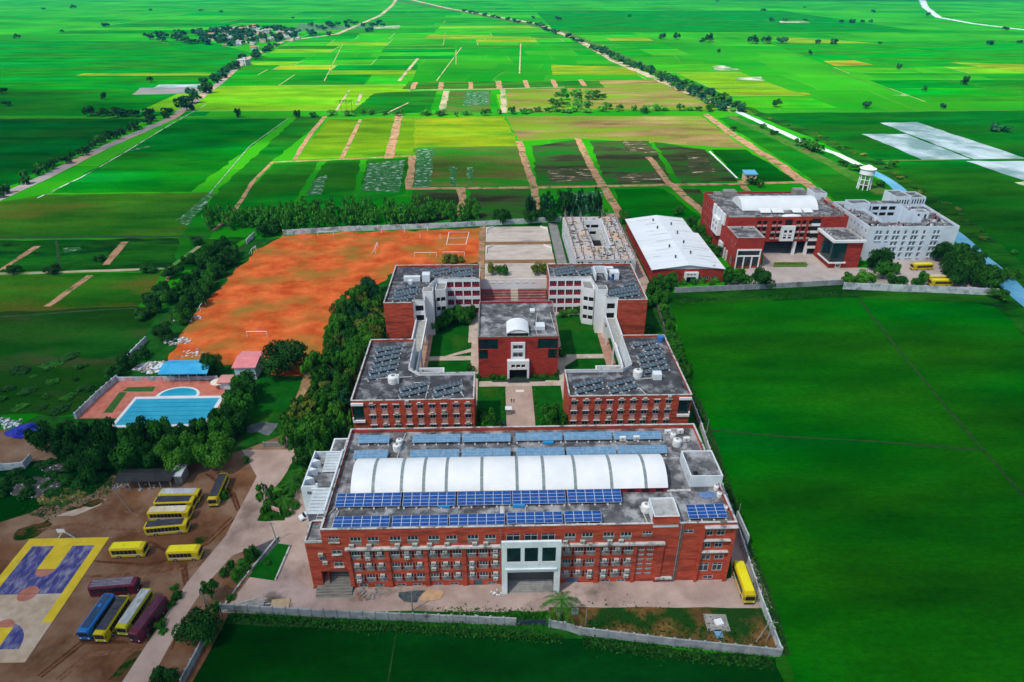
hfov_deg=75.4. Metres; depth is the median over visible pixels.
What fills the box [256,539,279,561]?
asphalt patch
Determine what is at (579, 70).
field
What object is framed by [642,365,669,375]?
solar array
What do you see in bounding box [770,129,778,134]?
bush
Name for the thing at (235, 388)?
tree
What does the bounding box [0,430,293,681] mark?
campus dirt
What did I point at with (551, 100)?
bush
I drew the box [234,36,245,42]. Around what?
tree
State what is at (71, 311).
field bund
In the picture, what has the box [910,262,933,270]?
bus
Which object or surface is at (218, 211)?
slender tree
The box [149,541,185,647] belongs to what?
tyre track
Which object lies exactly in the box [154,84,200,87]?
flooded ground
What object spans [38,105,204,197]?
water channel
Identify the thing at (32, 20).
ground
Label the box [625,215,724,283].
warehouse
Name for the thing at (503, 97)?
dirt track
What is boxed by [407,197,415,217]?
slender tree
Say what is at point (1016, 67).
field
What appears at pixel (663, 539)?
building
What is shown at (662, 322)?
boundary wall
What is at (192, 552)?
bus
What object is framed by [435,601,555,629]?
creepers
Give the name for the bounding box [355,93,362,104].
dirt track
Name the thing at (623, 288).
solar array
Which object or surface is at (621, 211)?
tree
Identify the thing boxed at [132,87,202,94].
mud bank
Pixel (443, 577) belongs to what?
window
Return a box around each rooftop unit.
[619,436,625,440]
[633,435,639,440]
[664,429,670,434]
[677,428,683,433]
[683,436,689,441]
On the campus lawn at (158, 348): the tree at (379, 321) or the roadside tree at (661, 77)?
the tree at (379, 321)
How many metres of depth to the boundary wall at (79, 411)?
203.21 m
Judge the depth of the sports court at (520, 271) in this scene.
288.23 m
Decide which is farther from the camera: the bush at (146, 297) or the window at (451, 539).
the bush at (146, 297)
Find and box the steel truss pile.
[219,597,271,611]
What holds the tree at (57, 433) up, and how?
on the campus dirt
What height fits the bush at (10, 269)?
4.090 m
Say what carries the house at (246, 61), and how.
on the field at (286, 97)
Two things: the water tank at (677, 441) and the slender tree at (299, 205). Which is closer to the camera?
the water tank at (677, 441)
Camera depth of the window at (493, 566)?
140.27 m
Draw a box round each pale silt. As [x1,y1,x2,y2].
[548,167,595,181]
[616,172,662,181]
[622,141,658,152]
[687,156,715,173]
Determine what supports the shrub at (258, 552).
on the asphalt patch at (263, 547)
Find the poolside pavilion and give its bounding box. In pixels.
[158,360,216,382]
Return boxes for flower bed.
[774,262,806,265]
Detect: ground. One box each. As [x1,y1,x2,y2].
[0,0,1023,657]
[63,247,80,251]
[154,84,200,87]
[176,192,216,225]
[296,24,374,30]
[306,174,327,195]
[362,159,406,191]
[374,25,400,28]
[414,148,433,187]
[448,167,456,186]
[463,91,488,105]
[467,167,472,185]
[549,607,775,647]
[562,191,603,214]
[712,65,739,70]
[737,77,764,80]
[779,21,808,22]
[863,134,968,159]
[882,122,1023,158]
[968,161,1023,179]
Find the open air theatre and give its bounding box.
[481,278,546,300]
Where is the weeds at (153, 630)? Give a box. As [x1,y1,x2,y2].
[147,600,174,642]
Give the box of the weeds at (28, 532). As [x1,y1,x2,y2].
[13,520,52,540]
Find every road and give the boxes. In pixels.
[0,41,283,200]
[122,450,313,681]
[285,0,396,40]
[413,0,733,111]
[548,223,566,263]
[606,213,652,294]
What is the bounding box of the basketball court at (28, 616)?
[0,593,60,662]
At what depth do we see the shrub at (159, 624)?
133.12 m
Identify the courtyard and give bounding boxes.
[242,532,771,611]
[727,249,991,287]
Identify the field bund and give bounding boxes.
[0,110,1023,118]
[0,235,205,238]
[0,307,160,316]
[55,240,60,267]
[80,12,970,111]
[163,73,210,73]
[179,26,233,26]
[229,619,534,638]
[387,632,396,681]
[587,640,773,662]
[671,19,885,23]
[695,399,789,655]
[705,41,990,46]
[712,429,982,450]
[801,43,1021,94]
[831,70,890,89]
[859,299,1023,496]
[882,158,1015,160]
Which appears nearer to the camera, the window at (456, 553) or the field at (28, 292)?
the window at (456, 553)
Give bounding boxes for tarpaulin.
[4,422,42,438]
[513,504,524,507]
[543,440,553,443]
[698,491,716,498]
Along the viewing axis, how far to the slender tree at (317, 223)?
335.74 m
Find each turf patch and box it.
[103,392,126,412]
[122,387,154,391]
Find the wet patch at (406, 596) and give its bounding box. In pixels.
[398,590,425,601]
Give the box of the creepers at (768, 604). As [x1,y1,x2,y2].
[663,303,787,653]
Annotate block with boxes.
[383,264,480,339]
[546,263,647,337]
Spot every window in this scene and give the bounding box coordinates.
[328,536,338,541]
[332,549,341,553]
[334,562,343,565]
[350,537,361,544]
[351,552,360,559]
[353,564,362,570]
[363,552,372,559]
[365,563,374,570]
[367,537,378,544]
[367,574,375,581]
[375,551,384,558]
[377,563,386,570]
[378,574,387,581]
[389,537,400,543]
[390,551,399,558]
[392,563,400,570]
[393,574,401,580]
[402,551,411,558]
[404,563,412,569]
[405,574,413,580]
[407,536,418,543]
[414,551,422,558]
[415,562,423,569]
[417,573,424,580]
[428,536,439,543]
[428,550,437,557]
[429,562,438,569]
[430,573,438,580]
[440,550,449,557]
[441,562,450,569]
[442,573,450,579]
[445,536,457,542]
[452,550,461,557]
[453,562,461,568]
[454,573,462,579]
[467,535,478,542]
[467,550,475,557]
[467,561,475,568]
[468,572,476,579]
[474,580,481,583]
[479,549,487,556]
[479,561,487,568]
[480,572,487,579]
[485,535,495,542]
[491,549,499,556]
[491,561,499,568]
[491,572,499,578]
[506,534,519,540]
[507,548,520,561]
[513,345,522,348]
[513,352,522,356]
[524,533,537,539]
[525,548,537,561]
[541,533,554,539]
[542,547,555,560]
[561,570,569,577]
[562,548,571,555]
[562,559,570,566]
[564,533,575,540]
[565,578,577,581]
[573,570,581,577]
[574,548,583,555]
[574,559,582,566]
[582,533,592,540]
[584,570,593,577]
[585,559,594,566]
[586,547,595,554]
[598,570,607,576]
[599,559,608,565]
[600,547,609,554]
[603,533,614,539]
[610,569,618,576]
[611,558,619,565]
[612,547,621,554]
[620,532,631,539]
[621,569,630,576]
[623,558,631,565]
[624,547,633,554]
[642,531,651,536]
[683,529,693,532]
[698,563,708,570]
[701,554,710,558]
[702,575,712,578]
[704,542,710,547]
[706,530,712,534]
[711,562,722,569]
[714,542,722,546]
[714,554,723,558]
[716,530,724,534]
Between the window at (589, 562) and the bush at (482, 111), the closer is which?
the window at (589, 562)
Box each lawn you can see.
[18,222,742,649]
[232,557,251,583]
[248,374,301,425]
[248,543,288,579]
[257,461,307,520]
[428,317,605,373]
[477,386,562,426]
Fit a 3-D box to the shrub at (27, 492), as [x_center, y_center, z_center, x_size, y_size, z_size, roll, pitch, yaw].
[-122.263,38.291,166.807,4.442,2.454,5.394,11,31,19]
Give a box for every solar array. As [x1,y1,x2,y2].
[332,515,389,527]
[335,492,401,509]
[353,450,388,461]
[357,434,390,445]
[366,370,395,381]
[368,365,396,375]
[370,360,398,370]
[372,354,399,364]
[374,349,401,358]
[375,344,402,353]
[392,290,416,297]
[392,295,414,301]
[392,515,447,526]
[394,284,417,290]
[394,287,419,294]
[398,387,427,398]
[399,381,428,392]
[402,492,455,508]
[410,449,458,457]
[412,434,459,445]
[428,266,449,273]
[432,266,472,276]
[432,387,462,398]
[433,380,462,392]
[449,273,472,277]
[449,513,504,524]
[451,270,472,274]
[457,491,510,507]
[462,433,510,444]
[462,448,510,456]
[507,511,562,524]
[512,490,565,506]
[515,431,561,443]
[516,447,564,455]
[553,265,573,270]
[553,267,576,274]
[554,271,574,276]
[564,431,611,442]
[564,510,601,523]
[566,446,615,454]
[567,489,621,505]
[573,378,603,389]
[575,383,603,394]
[576,264,601,271]
[578,269,592,275]
[606,377,634,388]
[607,288,639,296]
[609,285,638,292]
[609,291,639,300]
[609,383,638,394]
[613,430,661,442]
[617,445,667,455]
[622,282,635,286]
[631,339,657,348]
[636,349,662,358]
[637,354,664,364]
[640,360,666,369]
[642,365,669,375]
[643,344,660,351]
[685,504,727,520]
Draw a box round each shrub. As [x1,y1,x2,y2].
[0,385,16,390]
[0,395,8,401]
[0,476,10,487]
[0,485,12,498]
[6,467,24,475]
[8,474,27,485]
[10,365,29,374]
[10,403,30,411]
[16,385,38,395]
[16,486,35,501]
[23,478,36,486]
[32,458,57,470]
[34,404,48,410]
[39,359,63,370]
[39,479,54,488]
[41,393,48,398]
[43,487,65,498]
[44,470,60,478]
[45,378,60,385]
[48,402,71,414]
[54,473,73,484]
[58,392,76,400]
[61,351,78,360]
[61,465,76,471]
[71,474,87,489]
[72,362,87,369]
[75,384,94,391]
[153,617,167,628]
[158,627,167,635]
[166,600,175,608]
[169,583,178,590]
[170,589,182,600]
[213,600,218,608]
[225,593,235,602]
[235,565,241,571]
[235,571,245,579]
[237,558,249,565]
[241,563,250,571]
[255,547,261,556]
[259,506,267,514]
[264,513,271,519]
[283,509,294,516]
[290,501,299,509]
[380,285,387,291]
[466,362,475,371]
[489,374,499,379]
[539,374,548,379]
[558,346,566,356]
[645,323,655,331]
[680,278,686,285]
[690,278,697,284]
[698,277,705,283]
[708,278,714,284]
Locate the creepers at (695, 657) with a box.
[582,635,775,670]
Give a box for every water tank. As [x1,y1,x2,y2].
[387,373,397,384]
[393,442,400,452]
[396,438,402,444]
[633,368,642,378]
[641,501,649,513]
[657,334,664,341]
[670,432,675,438]
[672,437,681,447]
[713,484,718,490]
[717,491,721,497]
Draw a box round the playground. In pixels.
[168,228,479,376]
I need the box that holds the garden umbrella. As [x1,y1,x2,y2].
[210,378,220,385]
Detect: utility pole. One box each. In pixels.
[113,489,131,513]
[756,621,769,641]
[766,620,777,640]
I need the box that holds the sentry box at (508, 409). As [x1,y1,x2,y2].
[505,406,511,414]
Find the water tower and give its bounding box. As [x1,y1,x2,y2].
[856,165,876,190]
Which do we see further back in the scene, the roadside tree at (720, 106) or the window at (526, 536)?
the roadside tree at (720, 106)
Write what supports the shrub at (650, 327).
on the campus lawn at (158, 348)
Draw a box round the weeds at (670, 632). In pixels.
[586,593,772,673]
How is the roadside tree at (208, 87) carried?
on the field at (286, 97)
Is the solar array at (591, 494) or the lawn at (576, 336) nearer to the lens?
the solar array at (591, 494)
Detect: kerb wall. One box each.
[225,536,277,603]
[275,544,290,580]
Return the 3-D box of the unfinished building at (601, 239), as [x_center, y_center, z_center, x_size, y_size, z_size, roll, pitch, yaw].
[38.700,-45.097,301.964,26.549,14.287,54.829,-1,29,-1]
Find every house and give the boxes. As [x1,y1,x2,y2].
[232,351,264,378]
[236,57,250,64]
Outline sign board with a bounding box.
[271,505,279,513]
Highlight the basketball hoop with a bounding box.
[56,529,74,537]
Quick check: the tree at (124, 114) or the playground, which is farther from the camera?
the tree at (124, 114)
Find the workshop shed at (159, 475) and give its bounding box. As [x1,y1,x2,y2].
[114,468,175,489]
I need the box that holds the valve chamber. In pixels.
[703,614,730,637]
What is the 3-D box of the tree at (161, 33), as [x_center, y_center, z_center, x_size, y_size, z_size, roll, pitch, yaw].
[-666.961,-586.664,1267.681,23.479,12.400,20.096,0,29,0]
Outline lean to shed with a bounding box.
[173,463,188,484]
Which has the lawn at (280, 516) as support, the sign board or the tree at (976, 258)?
the sign board
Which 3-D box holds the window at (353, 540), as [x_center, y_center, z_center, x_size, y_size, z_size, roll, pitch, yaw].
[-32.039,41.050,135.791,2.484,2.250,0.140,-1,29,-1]
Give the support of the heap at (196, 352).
on the playground
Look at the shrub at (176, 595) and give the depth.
139.04 m
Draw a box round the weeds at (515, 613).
[468,610,547,623]
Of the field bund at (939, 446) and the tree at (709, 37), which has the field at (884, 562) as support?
the field bund at (939, 446)
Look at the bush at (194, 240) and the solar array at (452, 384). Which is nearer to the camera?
the solar array at (452, 384)
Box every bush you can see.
[5,265,22,273]
[41,263,59,273]
[92,254,105,260]
[103,363,123,379]
[114,350,137,367]
[131,345,149,358]
[133,307,152,319]
[139,263,156,272]
[140,291,159,305]
[150,280,169,292]
[161,264,184,276]
[180,252,196,263]
[189,236,203,244]
[256,222,277,235]
[326,110,337,114]
[419,109,429,114]
[461,110,471,114]
[480,109,488,113]
[508,106,515,112]
[519,108,528,112]
[533,106,541,111]
[548,97,558,103]
[553,101,564,106]
[554,91,562,96]
[571,88,582,93]
[571,92,582,98]
[571,106,579,111]
[581,101,592,104]
[582,108,592,112]
[585,89,592,94]
[590,93,602,99]
[650,103,660,110]
[676,103,684,110]
[705,104,712,111]
[746,177,756,184]
[756,179,764,186]
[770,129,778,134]
[794,137,805,145]
[802,139,818,149]
[810,143,825,152]
[836,159,848,165]
[848,164,863,170]
[875,180,884,187]
[887,160,898,165]
[986,287,1010,300]
[1003,268,1021,279]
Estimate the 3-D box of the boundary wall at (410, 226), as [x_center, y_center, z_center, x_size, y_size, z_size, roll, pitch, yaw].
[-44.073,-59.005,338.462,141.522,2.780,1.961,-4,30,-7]
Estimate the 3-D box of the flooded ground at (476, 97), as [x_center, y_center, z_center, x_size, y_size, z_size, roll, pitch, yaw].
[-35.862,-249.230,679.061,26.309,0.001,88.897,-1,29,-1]
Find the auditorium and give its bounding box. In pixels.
[478,300,558,382]
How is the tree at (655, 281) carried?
on the weeds at (672, 299)
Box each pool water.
[116,398,218,424]
[159,388,196,395]
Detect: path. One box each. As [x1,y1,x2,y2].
[294,372,310,402]
[418,335,432,371]
[429,356,470,360]
[447,348,471,355]
[468,320,473,341]
[470,316,478,404]
[478,225,485,278]
[479,380,559,386]
[485,241,550,244]
[485,260,554,262]
[505,386,534,425]
[555,315,564,396]
[563,354,603,358]
[564,359,575,365]
[597,333,615,364]
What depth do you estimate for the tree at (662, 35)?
1236.33 m
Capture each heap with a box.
[0,417,22,429]
[10,476,60,497]
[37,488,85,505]
[41,463,64,471]
[131,360,165,373]
[163,337,190,345]
[173,315,200,321]
[177,348,203,357]
[352,587,383,600]
[491,589,501,595]
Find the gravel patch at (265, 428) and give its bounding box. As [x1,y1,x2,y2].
[246,422,277,435]
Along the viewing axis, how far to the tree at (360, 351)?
215.52 m
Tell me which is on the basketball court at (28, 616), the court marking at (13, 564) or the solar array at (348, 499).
the court marking at (13, 564)
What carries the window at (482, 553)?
in the building at (663, 539)
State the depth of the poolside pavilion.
211.54 m
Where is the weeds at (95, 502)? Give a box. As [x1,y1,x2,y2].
[64,499,104,510]
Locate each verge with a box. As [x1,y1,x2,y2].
[392,0,754,113]
[674,284,1021,310]
[725,116,885,193]
[742,107,1023,287]
[776,652,795,681]
[994,284,1023,335]
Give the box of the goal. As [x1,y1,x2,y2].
[414,252,436,256]
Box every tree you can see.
[0,87,7,92]
[0,100,11,105]
[0,183,10,192]
[18,170,27,177]
[18,175,30,184]
[23,420,52,452]
[31,168,41,174]
[33,163,48,172]
[45,160,55,169]
[49,157,56,164]
[49,423,70,444]
[49,440,74,468]
[57,156,71,162]
[58,442,85,463]
[61,420,88,445]
[66,445,103,480]
[68,151,75,158]
[75,146,88,154]
[78,419,103,444]
[80,440,112,469]
[81,105,94,115]
[86,142,96,146]
[87,138,102,143]
[94,135,106,142]
[94,416,118,446]
[95,106,108,115]
[100,92,106,99]
[103,130,113,139]
[107,106,124,116]
[107,435,143,471]
[110,443,141,471]
[112,131,120,137]
[114,128,125,133]
[116,422,134,441]
[120,108,132,115]
[124,124,131,131]
[127,109,139,116]
[129,415,156,445]
[130,122,141,130]
[140,119,151,123]
[141,108,154,115]
[141,440,166,468]
[143,32,154,39]
[145,115,155,120]
[145,416,171,441]
[146,296,161,312]
[148,665,179,681]
[151,321,174,343]
[153,430,202,471]
[155,289,172,302]
[156,36,166,40]
[157,31,169,37]
[160,107,173,114]
[166,422,191,438]
[167,288,180,300]
[169,303,189,317]
[170,33,182,40]
[170,308,193,323]
[171,280,186,293]
[171,602,223,646]
[172,98,187,106]
[174,301,190,311]
[176,30,186,36]
[178,37,189,42]
[179,297,194,305]
[180,101,194,110]
[180,273,197,285]
[184,93,202,102]
[184,288,206,305]
[185,38,198,43]
[185,87,195,93]
[185,280,204,294]
[186,417,207,439]
[188,90,197,95]
[191,268,205,278]
[192,283,209,294]
[192,428,235,467]
[195,251,208,262]
[195,416,224,444]
[196,257,212,269]
[197,77,208,83]
[198,29,209,34]
[198,279,215,287]
[199,82,213,92]
[199,352,224,375]
[199,578,218,599]
[200,38,211,44]
[200,270,213,275]
[201,204,212,228]
[201,273,216,283]
[202,33,215,38]
[204,216,211,230]
[205,204,217,226]
[205,262,225,272]
[206,245,220,256]
[207,403,230,420]
[211,35,219,40]
[211,76,218,82]
[211,255,223,264]
[212,235,230,251]
[212,263,224,277]
[213,203,222,222]
[214,205,225,225]
[216,36,227,43]
[216,415,232,436]
[217,400,236,417]
[218,26,229,32]
[218,72,227,77]
[218,250,231,264]
[218,567,228,578]
[219,209,229,227]
[220,488,229,500]
[221,389,244,408]
[222,251,239,264]
[222,406,251,432]
[223,411,246,437]
[225,210,236,229]
[225,559,234,571]
[226,40,235,45]
[226,63,239,69]
[226,244,238,251]
[229,378,256,399]
[230,368,255,389]
[230,568,238,579]
[233,108,240,116]
[233,393,254,416]
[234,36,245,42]
[234,209,241,225]
[236,214,244,226]
[238,205,247,219]
[239,376,262,398]
[241,32,254,36]
[242,209,249,222]
[243,28,256,32]
[243,456,249,463]
[243,544,257,562]
[245,214,255,227]
[246,36,256,41]
[248,205,261,217]
[248,207,259,224]
[250,52,260,58]
[254,214,263,226]
[255,483,273,507]
[258,215,270,223]
[259,35,269,41]
[259,339,307,379]
[260,205,274,221]
[260,220,281,233]
[268,205,280,222]
[268,486,282,498]
[269,31,282,35]
[270,493,296,513]
[274,34,283,41]
[274,207,283,225]
[278,408,290,419]
[278,418,298,446]
[279,210,289,229]
[279,413,300,424]
[279,478,301,497]
[284,206,294,227]
[285,202,294,219]
[286,32,297,37]
[286,399,316,419]
[287,432,301,451]
[287,466,306,483]
[288,206,297,220]
[290,395,307,411]
[291,446,311,467]
[292,418,316,447]
[293,109,299,116]
[293,210,305,227]
[296,196,308,211]
[298,417,309,426]
[298,473,304,483]
[299,351,316,374]
[300,212,308,224]
[300,414,330,444]
[303,406,327,421]
[304,392,320,399]
[304,429,330,449]
[305,386,322,395]
[306,30,316,35]
[307,201,314,216]
[308,215,322,227]
[309,112,318,116]
[309,348,329,367]
[309,366,329,387]
[309,439,329,455]
[310,198,321,217]
[310,360,323,379]
[312,389,329,415]
[313,211,322,226]
[318,381,331,387]
[321,207,330,226]
[321,351,342,371]
[322,333,335,346]
[322,339,336,351]
[323,320,341,337]
[323,378,350,391]
[324,416,336,425]
[325,384,351,408]
[325,400,345,418]
[326,200,335,217]
[327,424,347,445]
[328,209,334,222]
[328,303,342,313]
[328,312,347,333]
[329,216,339,226]
[329,346,342,355]
[329,370,334,382]
[330,388,349,414]
[330,417,353,434]
[331,370,354,391]
[333,294,349,306]
[333,333,344,345]
[334,206,341,218]
[334,344,345,350]
[334,345,361,372]
[334,374,343,389]
[335,304,346,314]
[338,408,352,429]
[339,196,351,217]
[339,298,356,319]
[340,211,347,224]
[340,369,356,387]
[341,319,356,338]
[343,202,356,224]
[343,339,360,347]
[344,334,362,344]
[346,360,359,372]
[347,307,359,318]
[348,287,360,302]
[349,211,358,223]
[350,194,362,210]
[350,311,365,322]
[353,317,373,326]
[353,332,374,346]
[353,343,365,363]
[354,213,362,224]
[355,284,370,299]
[355,300,362,311]
[355,321,368,335]
[356,291,367,306]
[357,331,370,338]
[358,339,368,351]
[360,276,376,298]
[361,197,370,212]
[361,296,378,309]
[362,209,373,224]
[362,307,376,318]
[365,27,373,31]
[366,208,376,222]
[366,313,385,330]
[367,317,385,334]
[368,22,377,26]
[368,284,379,299]
[368,307,384,318]
[368,322,383,338]
[371,292,385,307]
[372,209,379,222]
[378,204,388,217]
[382,200,394,214]
[383,197,395,209]
[384,206,396,224]
[386,213,398,224]
[393,201,402,215]
[396,201,404,212]
[396,209,407,223]
[405,202,411,223]
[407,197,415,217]
[410,205,423,223]
[414,193,420,213]
[420,204,429,220]
[424,194,432,214]
[424,204,433,218]
[429,204,438,219]
[430,316,447,330]
[432,198,440,214]
[439,200,445,218]
[439,308,453,329]
[441,253,455,263]
[444,199,455,221]
[449,304,464,323]
[450,254,464,263]
[454,209,468,221]
[460,306,476,322]
[462,198,471,219]
[465,304,476,317]
[468,198,481,215]
[471,197,479,214]
[471,202,479,220]
[476,406,495,425]
[484,415,502,425]
[487,261,498,273]
[491,208,503,219]
[496,208,511,223]
[497,265,508,274]
[522,209,538,223]
[526,197,532,211]
[529,197,536,209]
[530,262,544,273]
[536,201,544,217]
[537,414,553,425]
[539,263,546,273]
[539,590,583,624]
[540,194,547,216]
[540,401,559,424]
[542,207,557,222]
[544,191,550,209]
[548,195,557,207]
[551,410,568,424]
[556,189,561,210]
[556,197,566,217]
[557,309,567,316]
[560,195,572,214]
[567,308,576,316]
[568,191,575,214]
[569,195,575,215]
[576,187,583,210]
[579,199,585,215]
[580,195,588,212]
[586,193,591,213]
[590,195,597,216]
[593,194,602,216]
[595,185,600,211]
[619,209,628,216]
[619,214,630,222]
[632,61,641,67]
[645,282,661,294]
[645,291,658,306]
[649,276,666,289]
[655,286,670,301]
[657,273,671,288]
[658,75,664,80]
[658,302,668,308]
[659,33,665,38]
[659,309,667,315]
[660,296,667,303]
[662,314,675,321]
[665,321,674,329]
[665,328,677,338]
[667,75,679,82]
[667,271,679,288]
[668,335,681,343]
[669,339,683,347]
[670,81,680,86]
[672,205,684,214]
[672,345,682,357]
[673,32,680,37]
[675,86,684,90]
[675,350,685,361]
[679,360,691,370]
[681,366,691,376]
[682,79,693,83]
[685,87,697,94]
[685,215,697,226]
[691,89,700,96]
[691,225,706,234]
[698,92,705,99]
[700,235,712,247]
[703,97,713,102]
[704,88,714,93]
[705,33,713,41]
[709,90,716,95]
[710,244,722,254]
[711,100,726,104]
[714,94,729,100]
[716,103,727,110]
[721,96,732,102]
[722,266,743,283]
[730,269,749,284]
[731,101,741,107]
[737,102,745,111]
[747,34,758,43]
[747,266,775,288]
[761,35,771,43]
[772,98,782,105]
[775,36,788,42]
[830,38,838,43]
[841,271,865,282]
[856,269,877,282]
[862,101,871,107]
[866,247,895,267]
[873,260,894,278]
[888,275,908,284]
[891,262,901,273]
[910,277,925,284]
[918,270,929,282]
[930,241,953,258]
[938,252,958,266]
[940,261,968,277]
[946,263,968,286]
[950,243,967,253]
[960,76,970,84]
[962,243,978,250]
[962,259,976,268]
[963,249,979,258]
[963,262,980,284]
[969,251,988,263]
[970,256,978,260]
[972,266,990,287]
[977,258,990,265]
[977,261,993,283]
[985,267,1007,287]
[986,40,995,44]
[989,122,1012,130]
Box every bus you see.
[76,593,115,640]
[87,576,141,596]
[92,595,131,642]
[109,541,149,558]
[114,588,154,635]
[127,595,168,643]
[143,518,190,535]
[147,505,193,520]
[153,495,197,508]
[158,488,202,501]
[166,544,203,561]
[206,473,229,506]
[731,560,756,603]
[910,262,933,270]
[927,274,948,281]
[927,278,953,285]
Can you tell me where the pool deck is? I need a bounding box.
[74,380,224,417]
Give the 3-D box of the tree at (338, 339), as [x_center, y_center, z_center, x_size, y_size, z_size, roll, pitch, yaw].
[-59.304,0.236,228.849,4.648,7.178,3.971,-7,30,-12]
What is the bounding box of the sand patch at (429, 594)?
[419,589,443,600]
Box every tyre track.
[37,523,186,532]
[37,640,124,675]
[41,524,190,533]
[41,641,128,677]
[55,645,145,679]
[59,648,143,680]
[82,564,201,577]
[84,551,212,575]
[94,517,231,563]
[97,518,234,565]
[124,510,211,523]
[128,511,215,525]
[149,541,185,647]
[153,542,188,648]
[205,473,237,510]
[209,474,239,508]
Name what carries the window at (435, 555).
in the building at (663, 539)
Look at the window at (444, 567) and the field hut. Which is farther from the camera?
the field hut
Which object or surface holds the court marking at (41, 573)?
on the basketball court at (28, 616)
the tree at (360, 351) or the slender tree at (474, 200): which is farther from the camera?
the slender tree at (474, 200)
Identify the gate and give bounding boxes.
[518,619,547,624]
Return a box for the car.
[298,511,306,520]
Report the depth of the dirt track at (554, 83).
763.45 m
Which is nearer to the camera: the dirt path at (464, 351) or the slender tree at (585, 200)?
the dirt path at (464, 351)
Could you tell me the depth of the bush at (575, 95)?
673.49 m
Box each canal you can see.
[734,110,864,165]
[874,171,1023,306]
[918,0,1023,29]
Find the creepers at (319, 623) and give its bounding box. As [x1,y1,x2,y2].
[229,610,561,643]
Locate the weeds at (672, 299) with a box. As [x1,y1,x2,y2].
[631,244,678,302]
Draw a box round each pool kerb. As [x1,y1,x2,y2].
[114,396,222,427]
[156,387,199,395]
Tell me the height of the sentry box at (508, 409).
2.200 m
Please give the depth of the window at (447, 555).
138.43 m
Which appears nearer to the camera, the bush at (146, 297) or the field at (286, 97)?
the bush at (146, 297)
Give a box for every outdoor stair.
[419,367,444,371]
[595,365,619,368]
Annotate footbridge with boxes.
[411,318,427,371]
[605,316,624,368]
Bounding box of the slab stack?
[248,598,290,606]
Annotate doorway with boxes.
[686,277,694,282]
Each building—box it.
[301,423,738,597]
[350,339,475,427]
[562,209,635,270]
[563,334,692,424]
[700,187,866,268]
[832,190,959,260]
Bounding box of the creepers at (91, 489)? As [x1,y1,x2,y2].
[23,474,125,519]
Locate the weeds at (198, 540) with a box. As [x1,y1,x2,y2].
[192,535,208,543]
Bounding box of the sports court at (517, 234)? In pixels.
[486,226,549,241]
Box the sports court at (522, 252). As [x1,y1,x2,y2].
[485,244,553,259]
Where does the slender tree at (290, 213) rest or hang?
on the ground at (32, 20)
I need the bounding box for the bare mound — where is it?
[57,499,105,515]
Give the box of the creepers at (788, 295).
[679,290,848,303]
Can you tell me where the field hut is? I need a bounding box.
[742,170,757,181]
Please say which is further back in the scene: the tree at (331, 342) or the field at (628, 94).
the field at (628, 94)
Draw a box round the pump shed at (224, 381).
[217,375,233,388]
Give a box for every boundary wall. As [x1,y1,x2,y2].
[0,454,32,470]
[73,375,116,418]
[116,376,217,380]
[127,336,146,357]
[179,638,203,681]
[219,602,515,625]
[246,232,254,243]
[262,437,289,446]
[282,216,560,234]
[548,618,781,656]
[656,302,678,363]
[674,280,842,292]
[691,398,782,654]
[843,282,996,294]
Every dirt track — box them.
[0,246,39,268]
[0,246,200,274]
[44,275,92,305]
[103,241,128,264]
[209,118,287,193]
[211,162,273,231]
[273,155,411,161]
[293,116,326,158]
[336,90,349,110]
[340,119,361,157]
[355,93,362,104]
[384,114,402,157]
[398,58,418,80]
[405,156,415,188]
[407,181,798,189]
[410,82,417,89]
[436,47,461,80]
[437,82,443,89]
[439,91,449,109]
[443,87,557,89]
[456,188,466,218]
[468,82,472,88]
[495,81,501,87]
[500,89,506,112]
[515,141,539,209]
[519,43,520,72]
[523,80,529,87]
[551,80,557,86]
[574,138,620,218]
[645,157,701,212]
[703,114,832,203]
[709,151,737,177]
[738,181,750,190]
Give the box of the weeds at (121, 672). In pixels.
[108,650,141,680]
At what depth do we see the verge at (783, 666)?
125.64 m
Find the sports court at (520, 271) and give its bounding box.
[485,263,554,282]
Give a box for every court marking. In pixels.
[0,545,94,593]
[0,546,31,585]
[0,619,14,627]
[0,624,23,648]
[0,627,12,644]
[17,586,38,600]
[23,537,108,546]
[35,569,54,576]
[37,546,71,568]
[41,600,66,622]
[57,545,103,599]
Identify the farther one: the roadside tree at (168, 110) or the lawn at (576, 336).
the roadside tree at (168, 110)
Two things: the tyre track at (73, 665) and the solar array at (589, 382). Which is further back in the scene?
the solar array at (589, 382)
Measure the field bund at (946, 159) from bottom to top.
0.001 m
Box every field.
[0,41,265,115]
[0,119,142,186]
[0,192,215,236]
[0,237,246,272]
[0,272,161,311]
[0,306,158,416]
[53,118,286,192]
[54,10,1023,95]
[76,73,210,75]
[81,15,964,107]
[128,11,1023,109]
[141,26,1023,110]
[175,117,321,266]
[193,614,783,681]
[232,161,318,208]
[274,38,653,69]
[298,118,357,158]
[303,160,359,205]
[345,117,394,157]
[353,91,436,113]
[358,158,407,203]
[394,117,418,155]
[403,81,604,88]
[408,189,458,223]
[412,146,529,186]
[413,116,516,146]
[424,34,548,38]
[445,90,490,112]
[467,189,530,218]
[505,116,743,147]
[506,88,568,111]
[532,140,596,184]
[551,65,641,74]
[567,80,716,109]
[590,141,673,183]
[615,188,700,218]
[654,142,738,182]
[670,298,1023,681]
[682,189,703,206]
[712,150,794,180]
[718,116,892,200]
[736,92,810,94]
[766,111,1023,263]
[774,37,864,42]
[824,60,871,65]
[952,62,1023,71]
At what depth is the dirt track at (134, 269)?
291.49 m
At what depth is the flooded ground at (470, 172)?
429.13 m
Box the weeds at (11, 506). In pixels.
[0,460,115,521]
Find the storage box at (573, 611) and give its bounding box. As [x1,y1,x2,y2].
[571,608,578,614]
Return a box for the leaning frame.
[736,511,749,546]
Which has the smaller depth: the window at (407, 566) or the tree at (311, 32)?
the window at (407, 566)
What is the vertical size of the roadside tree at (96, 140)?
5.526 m

